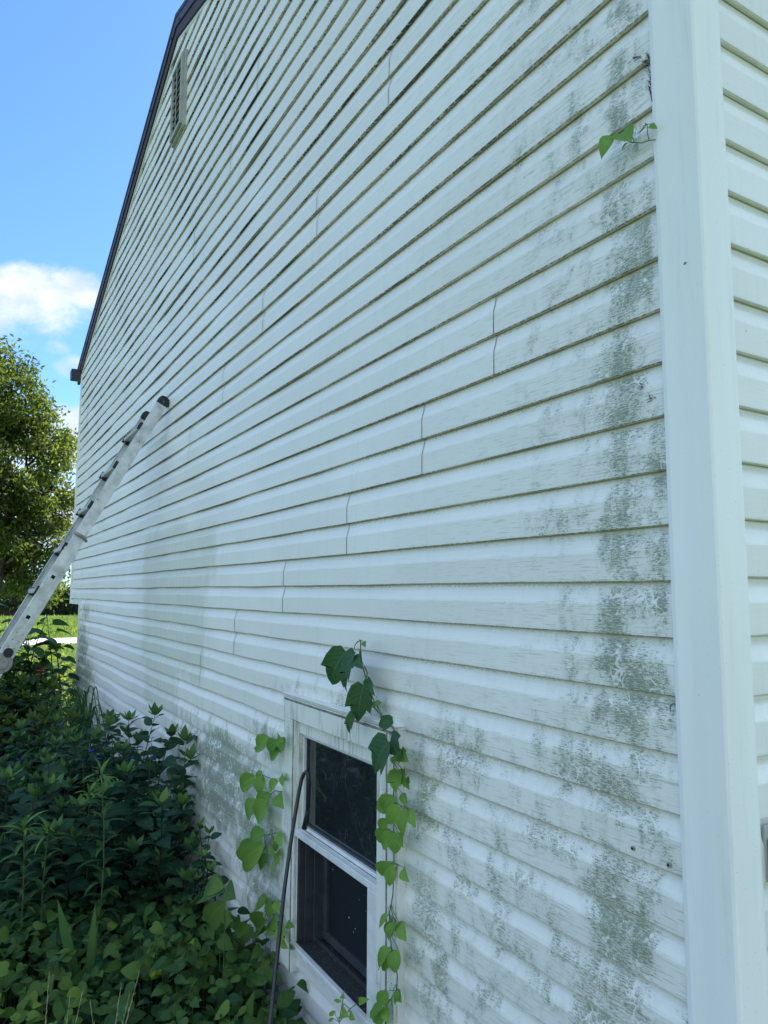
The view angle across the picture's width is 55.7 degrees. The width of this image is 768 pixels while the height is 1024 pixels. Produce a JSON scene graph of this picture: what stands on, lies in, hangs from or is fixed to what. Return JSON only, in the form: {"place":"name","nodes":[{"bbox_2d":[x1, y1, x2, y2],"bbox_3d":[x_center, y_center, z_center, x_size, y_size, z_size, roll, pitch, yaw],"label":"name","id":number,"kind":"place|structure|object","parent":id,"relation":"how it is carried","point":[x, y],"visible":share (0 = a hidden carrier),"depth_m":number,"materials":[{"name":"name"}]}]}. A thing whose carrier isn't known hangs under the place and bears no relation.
{"place":"outdoors","nodes":[
{"label":"outdoors","id":0,"kind":"place"},
{"bbox_2d":[0,613,77,726],"bbox_3d":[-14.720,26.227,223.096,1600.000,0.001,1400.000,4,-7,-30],"label":"ground","id":1,"kind":"structure","parent":0,"point":[45,648],"depth_m":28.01,"materials":[{"name":"plant"}]},
{"bbox_2d":[0,333,77,612],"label":"broadleaf tree","id":2,"kind":"object","parent":1,"relation":"on","point":[32,508],"visible":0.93,"depth_m":15.98,"materials":[{"name":"green plant"}]},
{"bbox_2d":[2,652,75,724],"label":"sunlit shrub","id":3,"kind":"object","parent":1,"relation":"on","point":[64,678],"visible":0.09,"depth_m":10.43,"materials":[{"name":"green plant"}]},
{"bbox_2d":[0,574,78,614],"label":"hedge","id":4,"kind":"object","parent":1,"relation":"on","point":[62,608],"visible":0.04,"depth_m":53.89,"materials":[{"name":"green plant"}]},
{"bbox_2d":[70,0,767,1023],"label":"house","id":5,"kind":"structure","parent":1,"relation":"on","point":[402,310],"depth_m":2.21,"materials":[{"name":"white plastic"}]},
{"bbox_2d":[0,395,169,677],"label":"ladder","id":6,"kind":"object","parent":5,"relation":"on","point":[40,591],"visible":1,"depth_m":5.13,"materials":[{"name":"metal"}]},
{"bbox_2d":[236,733,294,949],"bbox_3d":[-0.535,1.422,3.195,0.139,0.951,0.623,5,-8,-37],"label":"climbing vine","id":7,"kind":"object","parent":5,"relation":"attached to","point":[250,851],"visible":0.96,"depth_m":3.19,"materials":[{"name":"green plant"}]},
{"bbox_2d":[280,691,406,1023],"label":"window","id":8,"kind":"structure","parent":5,"relation":"in","point":[336,899],"depth_m":2.81,"materials":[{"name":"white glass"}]},
{"bbox_2d":[321,640,400,775],"bbox_3d":[-0.070,0.645,2.461,0.098,0.410,0.480,4,-7,-30],"label":"climbing vine","id":9,"kind":"object","parent":5,"relation":"attached to","point":[339,662],"visible":1,"depth_m":2.50,"materials":[{"name":"green plant"}]},
{"bbox_2d":[370,747,415,1023],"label":"climbing vine","id":10,"kind":"object","parent":5,"relation":"attached to","point":[390,808],"visible":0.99,"depth_m":2.28,"materials":[{"name":"green plant"}]},
{"bbox_2d":[599,123,656,158],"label":"climbing vine","id":11,"kind":"object","parent":5,"relation":"attached to","point":[606,141],"visible":1,"depth_m":1.68,"materials":[{"name":"green plant"}]},
{"bbox_2d":[641,53,650,71],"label":"vine rootlets","id":12,"kind":"object","parent":5,"relation":"attached to","point":[647,56],"visible":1,"depth_m":1.68,"materials":[{"name":"plant"}]},
{"bbox_2d":[762,824,767,881],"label":"outdoor outlet","id":13,"kind":"object","parent":5,"relation":"attached to","point":[765,834],"visible":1,"depth_m":1.44,"materials":[{"name":"grey plastic"}]},
{"bbox_2d":[36,668,48,714],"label":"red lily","id":14,"kind":"object","parent":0,"point":[39,674],"visible":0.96,"depth_m":7.61,"materials":[{"name":"green plant"}]},
{"bbox_2d":[22,638,76,644],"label":"path","id":15,"kind":"structure","parent":0,"point":[66,640],"depth_m":26.24,"materials":[{"name":"white concrete"}]},
{"bbox_2d":[0,0,183,588],"label":"sky","id":16,"kind":"structure","parent":0,"point":[78,78],"materials":[{"name":"blue"}]},
{"bbox_2d":[81,737,158,880],"bbox_3d":[-1.659,1.842,4.513,0.606,0.912,0.068,-2,-7,23],"label":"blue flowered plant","id":17,"kind":"object","parent":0,"point":[126,787],"visible":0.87,"depth_m":4.57,"materials":[{"name":"green plant"}]},
{"bbox_2d":[0,734,287,1023],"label":"flower bed soil","id":18,"kind":"structure","parent":0,"point":[156,1000],"depth_m":3.39,"materials":[{"name":"black soil"}]},
{"bbox_2d":[0,747,44,850],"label":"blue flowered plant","id":19,"kind":"object","parent":18,"relation":"on","point":[22,758],"visible":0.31,"depth_m":4.95,"materials":[{"name":"green plant"}]},
{"bbox_2d":[0,810,53,960],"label":"lance leaved weed","id":20,"kind":"object","parent":18,"relation":"on","point":[19,915],"visible":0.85,"depth_m":3.44,"materials":[{"name":"green plant"}]},
{"bbox_2d":[0,603,79,765],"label":"leaved sapling","id":21,"kind":"object","parent":18,"relation":"on","point":[53,644],"visible":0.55,"depth_m":8.07,"materials":[{"name":"green plant"}]},
{"bbox_2d":[0,654,83,799],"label":"dark shrub","id":22,"kind":"object","parent":18,"relation":"on","point":[34,718],"visible":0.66,"depth_m":6.93,"materials":[{"name":"green plant"}]},
{"bbox_2d":[17,816,72,961],"bbox_3d":[-1.628,1.830,3.474,0.246,0.709,0.260,6,-9,-43],"label":"lance leaved weed","id":23,"kind":"object","parent":18,"relation":"on","point":[45,871],"visible":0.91,"depth_m":3.48,"materials":[{"name":"green plant"}]},
{"bbox_2d":[45,970,49,1023],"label":"grass seed head","id":24,"kind":"object","parent":18,"relation":"on","point":[47,999],"depth_m":2.40,"materials":[{"name":"plant"}]},
{"bbox_2d":[36,678,105,773],"bbox_3d":[-2.824,2.018,6.546,0.707,0.955,1.152,22,-23,-74],"label":"arching grass clump","id":25,"kind":"object","parent":18,"relation":"on","point":[82,706],"visible":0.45,"depth_m":6.60,"materials":[{"name":"green plant"}]},
{"bbox_2d":[65,992,82,1023],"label":"grass seed head","id":26,"kind":"object","parent":18,"relation":"on","point":[69,1007],"depth_m":2.52,"materials":[{"name":"plant"}]},
{"bbox_2d":[57,899,97,998],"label":"iris plant","id":27,"kind":"object","parent":18,"relation":"on","point":[67,941],"visible":0.69,"depth_m":3.15,"materials":[{"name":"green plant"}]},
{"bbox_2d":[65,777,108,913],"bbox_3d":[-1.592,1.839,3.896,0.248,0.784,0.255,-3,-7,28],"label":"lance leaved weed","id":28,"kind":"object","parent":18,"relation":"on","point":[90,789],"visible":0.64,"depth_m":3.90,"materials":[{"name":"green plant"}]},
{"bbox_2d":[0,702,207,946],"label":"leafy shrub","id":29,"kind":"object","parent":18,"relation":"on","point":[56,786],"visible":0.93,"depth_m":4.24,"materials":[{"name":"green plant"}]},
{"bbox_2d":[77,757,130,926],"bbox_3d":[-1.421,1.736,3.669,0.267,0.940,0.294,4,-7,-30],"label":"lance leaved weed","id":30,"kind":"object","parent":18,"relation":"on","point":[102,876],"visible":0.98,"depth_m":3.67,"materials":[{"name":"green plant"}]},
{"bbox_2d":[89,970,139,1023],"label":"grass seed head","id":31,"kind":"object","parent":18,"relation":"on","point":[118,1004],"depth_m":2.49,"materials":[{"name":"plant"}]},
{"bbox_2d":[0,836,308,1023],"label":"ground cover","id":32,"kind":"object","parent":18,"relation":"on","point":[199,948],"visible":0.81,"depth_m":3.07,"materials":[{"name":"green plant"}]},
{"bbox_2d":[174,816,228,922],"bbox_3d":[-0.955,1.913,3.749,0.268,0.616,0.406,4,-7,-30],"label":"shrub","id":33,"kind":"object","parent":18,"relation":"on","point":[208,865],"visible":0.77,"depth_m":3.75,"materials":[{"name":"green plant"}]},
{"bbox_2d":[196,873,235,1002],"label":"young creeper","id":34,"kind":"object","parent":18,"relation":"on","point":[213,912],"visible":1,"depth_m":2.98,"materials":[{"name":"green plant"}]},
{"bbox_2d":[219,910,251,951],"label":"young creeper","id":35,"kind":"object","parent":18,"relation":"on","point":[238,926],"visible":0.82,"depth_m":3.12,"materials":[{"name":"green plant"}]},
{"bbox_2d":[268,770,310,1023],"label":"bent rod","id":36,"kind":"object","parent":18,"relation":"on","point":[283,897],"visible":1,"depth_m":2.78,"materials":[{"name":"black plastic"}]},
{"bbox_2d":[328,992,368,1023],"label":"weed","id":37,"kind":"object","parent":18,"relation":"on","point":[361,1001],"visible":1,"depth_m":2.44,"materials":[{"name":"green plant"}]}
]}

